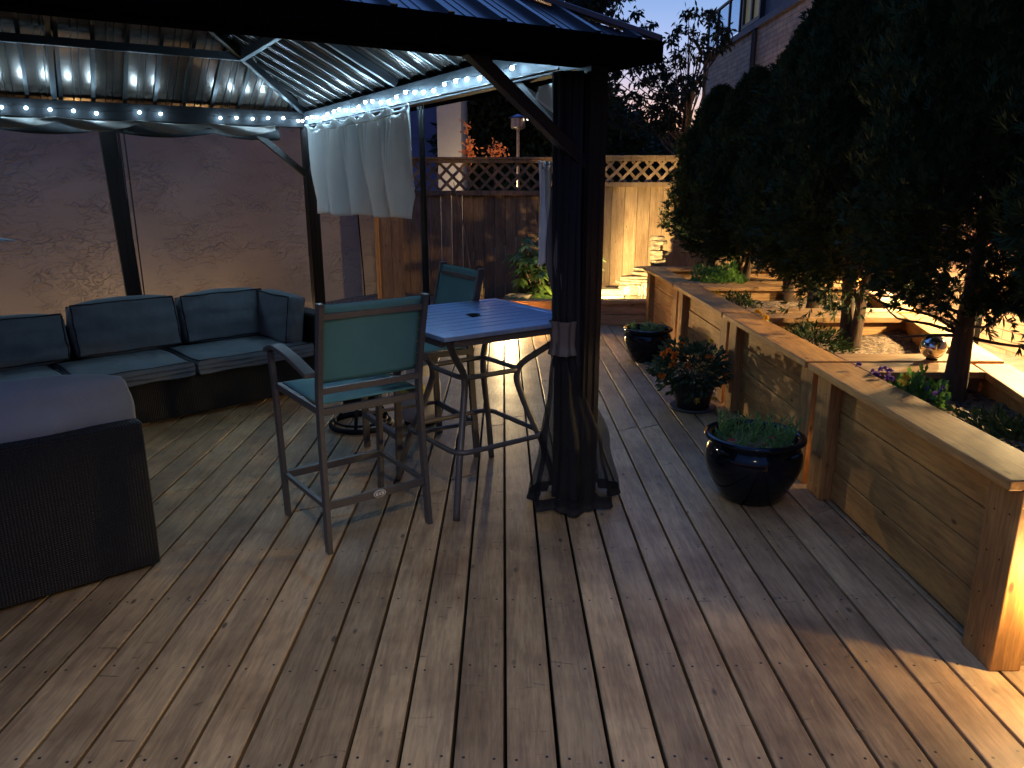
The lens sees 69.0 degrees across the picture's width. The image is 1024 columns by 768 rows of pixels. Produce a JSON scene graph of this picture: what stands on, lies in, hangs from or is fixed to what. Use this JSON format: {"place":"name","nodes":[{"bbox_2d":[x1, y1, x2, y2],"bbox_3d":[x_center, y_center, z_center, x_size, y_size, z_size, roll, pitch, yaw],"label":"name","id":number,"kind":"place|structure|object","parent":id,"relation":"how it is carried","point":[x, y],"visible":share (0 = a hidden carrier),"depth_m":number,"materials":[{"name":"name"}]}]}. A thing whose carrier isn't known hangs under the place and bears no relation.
{"place":"outdoors","nodes":[
{"label":"outdoors","id":0,"kind":"place"},
{"bbox_2d":[0,238,16,240],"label":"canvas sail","id":1,"kind":"object","parent":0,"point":[3,239],"visible":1,"depth_m":5.62,"materials":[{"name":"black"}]},
{"bbox_2d":[326,293,433,304],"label":"garden soil","id":2,"kind":"structure","parent":0,"point":[371,297],"depth_m":9.22,"materials":[{"name":"brown soil"}]},
{"bbox_2d":[374,217,404,298],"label":"wooden gate","id":3,"kind":"structure","parent":2,"relation":"on","point":[386,229],"depth_m":9.09,"materials":[{"name":"brown wood"}]},
{"bbox_2d":[453,182,470,268],"bbox_3d":[-0.609,-1.783,9.350,0.258,1.452,0.022,7,16,23],"label":"garden cane","id":4,"kind":"object","parent":2,"relation":"on","point":[464,230],"visible":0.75,"depth_m":9.31,"materials":[{"name":"brown"}]},
{"bbox_2d":[476,266,483,295],"bbox_3d":[-0.395,-1.140,9.003,0.115,0.587,0.108,0,15,-1],"label":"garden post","id":5,"kind":"object","parent":2,"relation":"on","point":[481,293],"visible":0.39,"depth_m":8.95,"materials":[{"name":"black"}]},
{"bbox_2d":[503,293,534,298],"bbox_3d":[0.094,-1.001,8.791,0.412,0.133,0.194,-6,16,-16],"label":"rock slab","id":6,"kind":"object","parent":2,"relation":"on","point":[526,295],"visible":0.35,"depth_m":8.74,"materials":[{"name":"grey stone"}]},
{"bbox_2d":[501,233,551,298],"bbox_3d":[0.393,-1.374,8.939,1.056,0.928,0.864,0,15,-1],"label":"rhododendron","id":7,"kind":"object","parent":2,"relation":"on","point":[532,281],"visible":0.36,"depth_m":8.77,"materials":[{"name":"green plant"}]},
{"bbox_2d":[506,295,551,299],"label":"leafy ground plant","id":8,"kind":"object","parent":2,"relation":"on","point":[511,297],"visible":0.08,"depth_m":8.44,"materials":[{"name":"green plant"}]},
{"bbox_2d":[479,289,645,324],"bbox_3d":[0.544,-0.906,8.909,1.920,0.383,1.330,0,15,-1],"label":"pond surround","id":9,"kind":"object","parent":2,"relation":"on","point":[617,311],"visible":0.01,"depth_m":8.28,"materials":[{"name":"brown wood"}]},
{"bbox_2d":[602,287,623,294],"bbox_3d":[1.204,-1.115,9.092,0.340,0.116,0.213,3,14,5],"label":"rock slab","id":10,"kind":"object","parent":2,"relation":"on","point":[610,291],"visible":0.51,"depth_m":8.99,"materials":[{"name":"beige stone"}]},
{"bbox_2d":[618,284,641,294],"bbox_3d":[1.462,-1.141,9.057,0.286,0.156,0.272,-6,16,-23],"label":"rock slab","id":11,"kind":"object","parent":10,"relation":"on","point":[630,289],"visible":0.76,"depth_m":8.94,"materials":[{"name":"beige stone"}]},
{"bbox_2d":[615,280,646,284],"bbox_3d":[1.484,-1.244,9.126,0.440,0.042,0.235,5,16,9],"label":"rock slab","id":12,"kind":"object","parent":11,"relation":"on","point":[627,282],"visible":0.59,"depth_m":9.04,"materials":[{"name":"beige stone"}]},
{"bbox_2d":[620,279,646,281],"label":"rock slab","id":13,"kind":"object","parent":12,"relation":"on","point":[637,280],"visible":0.42,"depth_m":9.02,"materials":[{"name":"beige stone"}]},
{"bbox_2d":[620,274,646,278],"bbox_3d":[1.549,-1.320,9.137,0.464,0.031,0.254,-1,17,0],"label":"rock slab","id":14,"kind":"object","parent":13,"relation":"on","point":[633,276],"visible":0.57,"depth_m":9.06,"materials":[{"name":"beige stone"}]},
{"bbox_2d":[631,270,646,275],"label":"rock slab","id":15,"kind":"object","parent":14,"relation":"on","point":[642,273],"visible":0.41,"depth_m":9.06,"materials":[{"name":"beige stone"}]},
{"bbox_2d":[601,294,624,297],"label":"rock slab","id":16,"kind":"object","parent":2,"relation":"on","point":[615,296],"visible":0.57,"depth_m":8.74,"materials":[{"name":"beige stone"}]},
{"bbox_2d":[396,100,469,266],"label":"neighbour house","id":17,"kind":"structure","parent":0,"point":[450,138],"depth_m":13.04,"materials":[{"name":"white paint"}]},
{"bbox_2d":[345,336,664,767],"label":"deck underlay","id":18,"kind":"object","parent":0,"point":[505,676],"depth_m":2.75,"materials":[{"name":"black"}]},
{"bbox_2d":[0,325,1023,767],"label":"deck","id":19,"kind":"structure","parent":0,"point":[240,623],"depth_m":2.65,"materials":[{"name":"brown wood"}]},
{"bbox_2d":[0,374,159,609],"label":"sofa","id":20,"kind":"object","parent":19,"relation":"on","point":[76,506],"visible":1,"depth_m":2.80,"materials":[{"name":"black wicker"}]},
{"bbox_2d":[0,287,314,423],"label":"sectional sofa","id":21,"kind":"object","parent":19,"relation":"on","point":[164,357],"visible":0.88,"depth_m":5.11,"materials":[{"name":"fabric"}]},
{"bbox_2d":[0,0,663,503],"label":"gazebo","id":22,"kind":"object","parent":19,"relation":"on","point":[180,60],"visible":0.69,"depth_m":4.45,"materials":[{"name":"black metal"}]},
{"bbox_2d":[0,116,279,140],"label":"valance","id":23,"kind":"object","parent":22,"relation":"hanging from","point":[50,125],"visible":1,"depth_m":5.85,"materials":[{"name":"black"}]},
{"bbox_2d":[0,62,520,121],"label":"string lights","id":24,"kind":"object","parent":22,"relation":"attached to","point":[372,101],"visible":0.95,"depth_m":5.42,"materials":[{"name":"white plastic"}]},
{"bbox_2d":[304,67,559,352],"bbox_3d":[-0.778,-0.992,5.035,0.129,1.681,3.770,-9,17,-30],"label":"curtain","id":25,"kind":"object","parent":22,"relation":"hanging from","point":[361,165],"visible":0.98,"depth_m":5.13,"materials":[{"name":"white fabric"}]},
{"bbox_2d":[526,70,620,516],"bbox_3d":[0.304,-0.383,3.434,0.463,1.962,0.437,2,15,8],"label":"corner drape","id":26,"kind":"object","parent":22,"relation":"hanging from","point":[560,97],"visible":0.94,"depth_m":3.39,"materials":[{"name":"black fabric"}]},
{"bbox_2d":[263,293,432,554],"bbox_3d":[-0.710,0.120,3.342,0.596,1.075,0.565,-11,18,-35],"label":"bar chair","id":27,"kind":"object","parent":19,"relation":"on","point":[365,348],"visible":1,"depth_m":3.15,"materials":[{"name":"teal fabric"}]},
{"bbox_2d":[329,395,392,434],"bbox_3d":[-0.980,0.136,4.808,0.414,0.275,0.414,0,15,-1],"label":"ring stand","id":28,"kind":"object","parent":19,"relation":"on","point":[355,414],"visible":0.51,"depth_m":4.71,"materials":[{"name":"black metal"}]},
{"bbox_2d":[401,360,441,426],"bbox_3d":[-0.606,0.059,4.873,0.284,0.400,0.286,0,15,-1],"label":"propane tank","id":29,"kind":"object","parent":19,"relation":"on","point":[408,415],"visible":0.27,"depth_m":4.77,"materials":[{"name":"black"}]},
{"bbox_2d":[361,261,485,472],"bbox_3d":[-0.513,-0.123,4.255,0.565,1.075,0.596,-9,17,-30],"label":"bar chair","id":30,"kind":"object","parent":19,"relation":"on","point":[456,283],"visible":0.39,"depth_m":4.22,"materials":[{"name":"teal fabric"}]},
{"bbox_2d":[395,298,552,520],"bbox_3d":[-0.189,0.096,3.771,0.810,0.908,0.810,-10,18,-34],"label":"bar table","id":31,"kind":"object","parent":19,"relation":"on","point":[451,327],"visible":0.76,"depth_m":3.62,"materials":[{"name":"grey"}]},
{"bbox_2d":[310,350,863,762],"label":"fallen leaves","id":32,"kind":"object","parent":19,"relation":"on","point":[861,730],"visible":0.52,"depth_m":2.54,"materials":[{"name":"brown plant"}]},
{"bbox_2d":[623,320,672,363],"bbox_3d":[1.202,-0.385,6.608,0.436,0.364,0.436,0,15,-1],"label":"glazed pot","id":33,"kind":"object","parent":19,"relation":"on","point":[642,341],"visible":0.98,"depth_m":6.47,"materials":[{"name":"blue ceramic"}]},
{"bbox_2d":[644,335,735,413],"bbox_3d":[1.217,-0.092,5.195,0.612,0.526,0.580,0,15,-1],"label":"flowering plant","id":34,"kind":"object","parent":19,"relation":"on","point":[692,393],"visible":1,"depth_m":5.11,"materials":[{"name":"green plant"}]},
{"bbox_2d":[643,266,860,345],"bbox_3d":[2.544,-0.776,7.498,2.218,0.660,1.472,0,15,-1],"label":"raised planter","id":35,"kind":"object","parent":19,"relation":"on","point":[662,296],"visible":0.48,"depth_m":7.68,"materials":[{"name":"brown wood"}]},
{"bbox_2d":[656,83,734,265],"bbox_3d":[2.173,-2.115,7.935,1.249,2.061,1.251,-13,20,-41],"label":"cedar tree","id":36,"kind":"object","parent":35,"relation":"in","point":[709,109],"visible":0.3,"depth_m":7.78,"materials":[{"name":"green plant"}]},
{"bbox_2d":[690,265,723,279],"bbox_3d":[2.023,-1.049,7.429,0.480,0.261,0.723,0,15,-1],"label":"leafy bush","id":37,"kind":"object","parent":35,"relation":"in","point":[696,277],"visible":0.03,"depth_m":7.51,"materials":[{"name":"green plant"}]},
{"bbox_2d":[690,260,749,283],"bbox_3d":[1.916,-0.951,6.841,0.618,0.381,0.604,0,15,-1],"label":"leafy bush","id":38,"kind":"object","parent":35,"relation":"in","point":[726,275],"visible":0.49,"depth_m":6.80,"materials":[{"name":"green plant"}]},
{"bbox_2d":[686,63,772,280],"bbox_3d":[2.300,-1.914,7.096,1.226,2.114,1.289,5,16,18],"label":"cedar tree","id":39,"kind":"object","parent":35,"relation":"in","point":[718,175],"visible":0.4,"depth_m":6.91,"materials":[{"name":"green plant"}]},
{"bbox_2d":[731,42,791,280],"bbox_3d":[2.779,-2.166,7.337,1.301,2.473,1.295,-6,16,-22],"label":"cedar tree","id":40,"kind":"object","parent":35,"relation":"in","point":[773,65],"depth_m":7.15,"materials":[{"name":"green plant"}]},
{"bbox_2d":[704,407,806,506],"bbox_3d":[1.197,0.354,3.700,0.486,0.437,0.486,0,15,-1],"label":"glazed pot","id":41,"kind":"object","parent":19,"relation":"on","point":[757,462],"visible":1,"depth_m":3.56,"materials":[{"name":"blue ceramic"}]},
{"bbox_2d":[673,284,914,402],"bbox_3d":[2.357,-0.380,6.013,1.811,0.660,1.522,0,15,-1],"label":"raised planter","id":42,"kind":"object","parent":19,"relation":"on","point":[702,308],"visible":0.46,"depth_m":6.14,"materials":[{"name":"brown wood"}]},
{"bbox_2d":[722,290,762,308],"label":"creeping juniper","id":43,"kind":"object","parent":42,"relation":"in","point":[744,299],"visible":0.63,"depth_m":6.12,"materials":[{"name":"green plant"}]},
{"bbox_2d":[719,28,842,300],"bbox_3d":[2.425,-1.778,6.213,1.260,2.300,1.357,-4,15,-14],"label":"cedar tree","id":44,"kind":"object","parent":42,"relation":"in","point":[738,198],"visible":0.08,"depth_m":6.28,"materials":[{"name":"green plant"}]},
{"bbox_2d":[731,0,879,307],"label":"cedar tree","id":45,"kind":"object","parent":42,"relation":"in","point":[773,141],"visible":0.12,"depth_m":5.33,"materials":[{"name":"green plant"}]},
{"bbox_2d":[723,313,1003,482],"bbox_3d":[2.164,0.014,4.540,1.392,0.660,1.467,0,15,-1],"label":"raised planter","id":46,"kind":"object","parent":19,"relation":"on","point":[768,361],"visible":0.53,"depth_m":4.56,"materials":[{"name":"brown wood"}]},
{"bbox_2d":[754,309,762,314],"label":"yellow flower","id":47,"kind":"object","parent":46,"relation":"on","point":[758,311],"visible":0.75,"depth_m":4.97,"materials":[{"name":"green plant"}]},
{"bbox_2d":[761,313,772,323],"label":"yellow flower","id":48,"kind":"object","parent":46,"relation":"on","point":[767,318],"visible":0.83,"depth_m":4.72,"materials":[{"name":"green plant"}]},
{"bbox_2d":[784,318,860,354],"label":"creeping juniper","id":49,"kind":"object","parent":46,"relation":"in","point":[801,331],"visible":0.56,"depth_m":4.57,"materials":[{"name":"green plant"}]},
{"bbox_2d":[750,0,967,348],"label":"cedar tree","id":50,"kind":"object","parent":46,"relation":"in","point":[831,114],"visible":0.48,"depth_m":4.22,"materials":[{"name":"green plant"}]},
{"bbox_2d":[920,337,947,360],"bbox_3d":[2.130,-0.185,3.763,0.124,0.126,0.124,0,15,-1],"label":"gazing ball","id":51,"kind":"object","parent":46,"relation":"on","point":[933,348],"visible":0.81,"depth_m":3.72,"materials":[{"name":"silver metal"}]},
{"bbox_2d":[806,363,1023,670],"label":"raised planter","id":52,"kind":"object","parent":19,"relation":"on","point":[928,497],"visible":0.9,"depth_m":2.86,"materials":[{"name":"brown wood"}]},
{"bbox_2d":[855,362,950,410],"bbox_3d":[1.809,0.023,3.361,0.331,0.234,0.490,0,15,-1],"label":"flower clump","id":53,"kind":"object","parent":52,"relation":"in","point":[922,388],"visible":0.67,"depth_m":3.32,"materials":[{"name":"leaf"},{"name":"flower petal"}]},
{"bbox_2d":[897,374,919,398],"bbox_3d":[1.712,0.042,3.178,0.167,0.192,0.052,-6,16,-23],"label":"yellow flower","id":54,"kind":"object","parent":52,"relation":"on","point":[905,377],"visible":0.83,"depth_m":3.13,"materials":[{"name":"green plant"}]},
{"bbox_2d":[826,0,1023,402],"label":"cedar tree","id":55,"kind":"object","parent":52,"relation":"in","point":[965,62],"visible":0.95,"depth_m":3.10,"materials":[{"name":"green plant"}]},
{"bbox_2d":[937,402,1023,451],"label":"creeping juniper","id":56,"kind":"object","parent":52,"relation":"in","point":[1004,426],"visible":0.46,"depth_m":2.89,"materials":[{"name":"green plant"}]},
{"bbox_2d":[986,50,1023,325],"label":"cedar tree","id":57,"kind":"object","parent":52,"relation":"in","point":[1015,239],"visible":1,"depth_m":2.46,"materials":[{"name":"green plant"}]},
{"bbox_2d":[411,240,684,295],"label":"ground","id":58,"kind":"structure","parent":0,"point":[505,270],"depth_m":16.19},
{"bbox_2d":[0,127,376,324],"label":"stucco building","id":59,"kind":"structure","parent":58,"relation":"on","point":[213,211],"depth_m":8.08,"materials":[{"name":"brown paint"}]},
{"bbox_2d":[459,119,477,190],"bbox_3d":[-0.643,-2.576,11.314,0.289,2.768,0.326,-5,16,-17],"label":"amber plant","id":60,"kind":"object","parent":58,"relation":"on","point":[469,146],"visible":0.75,"depth_m":11.04,"materials":[{"name":"orange plant"}]},
{"bbox_2d":[390,157,551,298],"bbox_3d":[-0.394,-1.765,9.515,2.710,2.170,0.195,0,15,-1],"label":"wooden fence","id":61,"kind":"object","parent":58,"relation":"on","point":[478,210],"visible":0.36,"depth_m":9.40,"materials":[{"name":"brown wood"}]},
{"bbox_2d":[481,138,509,190],"bbox_3d":[-0.261,-2.502,11.541,0.458,2.508,0.383,0,15,-1],"label":"amber plant","id":62,"kind":"object","parent":58,"relation":"on","point":[494,150],"visible":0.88,"depth_m":11.26,"materials":[{"name":"orange plant"}]},
{"bbox_2d":[473,107,532,257],"bbox_3d":[-0.659,-6.997,18.299,4.378,8.100,3.545,0,15,-1],"label":"dense tree","id":63,"kind":"object","parent":58,"relation":"on","point":[473,221],"depth_m":18.84,"materials":[{"name":"green plant"}]},
{"bbox_2d":[509,114,527,253],"bbox_3d":[0.099,-3.169,12.611,0.400,2.645,0.400,0,15,-1],"label":"lamp post","id":64,"kind":"object","parent":58,"relation":"on","point":[517,122],"visible":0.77,"depth_m":12.27,"materials":[{"name":"metal"}]},
{"bbox_2d":[426,1,623,245],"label":"dense tree","id":65,"kind":"object","parent":58,"relation":"on","point":[489,118],"visible":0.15,"depth_m":15.57,"materials":[{"name":"plant"}]},
{"bbox_2d":[532,0,658,94],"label":"maple tree","id":66,"kind":"object","parent":58,"relation":"on","point":[600,6],"visible":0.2,"depth_m":12.23,"materials":[{"name":"green plant"}]},
{"bbox_2d":[531,96,660,232],"bbox_3d":[1.767,-5.400,18.274,3.997,4.641,3.191,0,15,-1],"label":"dense tree","id":67,"kind":"object","parent":58,"relation":"on","point":[631,144],"visible":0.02,"depth_m":17.42,"materials":[{"name":"green plant"}]},
{"bbox_2d":[622,130,678,252],"bbox_3d":[2.923,-5.336,20.346,6.332,3.452,5.308,0,15,-1],"label":"dense tree","id":68,"kind":"object","parent":58,"relation":"on","point":[660,149],"visible":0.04,"depth_m":19.03,"materials":[{"name":"green plant"}]},
{"bbox_2d":[635,117,680,243],"bbox_3d":[3.892,-6.340,23.183,6.416,3.927,5.213,0,15,-1],"label":"dense tree","id":69,"kind":"object","parent":58,"relation":"on","point":[678,129],"depth_m":22.18,"materials":[{"name":"green plant"}]},
{"bbox_2d":[602,155,731,325],"bbox_3d":[1.940,-1.782,9.537,2.100,2.192,0.195,0,15,-1],"label":"wooden fence","id":70,"kind":"object","parent":58,"relation":"on","point":[627,215],"visible":0.22,"depth_m":9.41,"materials":[{"name":"brown wood"}]},
{"bbox_2d":[607,0,737,171],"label":"maple tree","id":71,"kind":"object","parent":58,"relation":"on","point":[666,97],"visible":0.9,"depth_m":12.38,"materials":[{"name":"green plant"}]},
{"bbox_2d":[691,37,706,102],"bbox_3d":[3.262,-3.943,13.475,0.319,4.294,0.060,0,15,-1],"label":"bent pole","id":72,"kind":"object","parent":58,"relation":"on","point":[694,42],"visible":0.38,"depth_m":13.04,"materials":[{"name":"black"}]},
{"bbox_2d":[601,295,645,298],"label":"pond water","id":73,"kind":"structure","parent":0,"point":[635,297],"depth_m":8.78,"materials":[{"name":"yellow liquid"}]},
{"bbox_2d":[642,283,646,294],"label":"rock slab","id":74,"kind":"object","parent":73,"relation":"on","point":[644,291],"visible":0.21,"depth_m":8.92,"materials":[{"name":"beige stone"}]},
{"bbox_2d":[602,0,737,128],"label":"sky","id":75,"kind":"structure","parent":0,"point":[665,12],"materials":[{"name":"blue"}]},
{"bbox_2d":[697,0,1023,359],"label":"stone house","id":76,"kind":"structure","parent":0,"point":[765,29],"depth_m":12.93,"materials":[{"name":"beige"}]},
{"bbox_2d":[741,0,765,30],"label":"window","id":77,"kind":"structure","parent":76,"relation":"in","point":[752,10],"depth_m":13.42,"materials":[{"name":"black"}]},
{"bbox_2d":[973,259,990,344],"bbox_3d":[3.294,-0.483,5.239,0.180,1.160,0.180,0,15,-1],"label":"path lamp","id":78,"kind":"object","parent":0,"point":[977,332],"visible":0.01,"depth_m":5.25,"materials":[{"name":"black metal"}]},
{"bbox_2d":[978,345,1023,372],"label":"path","id":79,"kind":"structure","parent":0,"point":[1017,363],"depth_m":6.47,"materials":[{"name":"beige stone"}]},
{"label":"rock slab","id":80,"kind":"object","parent":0,"visible":0},
{"bbox_2d":[632,265,665,270],"bbox_3d":[1.710,-1.415,9.075,0.474,0.036,0.298,-2,15,-5],"label":"rock slab","id":81,"kind":"object","parent":80,"relation":"on","point":[638,268],"visible":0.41,"depth_m":9.00,"materials":[{"name":"beige stone"}]},
{"bbox_2d":[650,259,666,265],"bbox_3d":[1.800,-1.496,9.166,0.200,0.086,0.208,1,13,15],"label":"rock slab","id":82,"kind":"object","parent":81,"relation":"on","point":[660,262],"visible":0.95,"depth_m":9.10,"materials":[{"name":"beige stone"}]},
{"bbox_2d":[650,255,663,259],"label":"rock slab","id":83,"kind":"object","parent":82,"relation":"on","point":[654,257],"visible":0.87,"depth_m":9.08,"materials":[{"name":"beige stone"}]},
{"bbox_2d":[649,249,668,255],"bbox_3d":[1.805,-1.613,9.123,0.237,0.059,0.196,6,18,12],"label":"rock slab","id":84,"kind":"object","parent":83,"relation":"on","point":[658,252],"visible":0.96,"depth_m":9.07,"materials":[{"name":"beige stone"}]},
{"bbox_2d":[649,245,662,249],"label":"rock slab","id":85,"kind":"object","parent":84,"relation":"on","point":[655,247],"visible":0.97,"depth_m":9.06,"materials":[{"name":"beige stone"}]},
{"bbox_2d":[650,240,666,244],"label":"rock slab","id":86,"kind":"object","parent":85,"relation":"on","point":[656,242],"visible":0.97,"depth_m":9.05,"materials":[{"name":"beige stone"}]},
{"bbox_2d":[650,235,665,240],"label":"rock slab","id":87,"kind":"object","parent":86,"relation":"on","point":[661,238],"visible":1,"depth_m":9.03,"materials":[{"name":"beige stone"}]}
]}

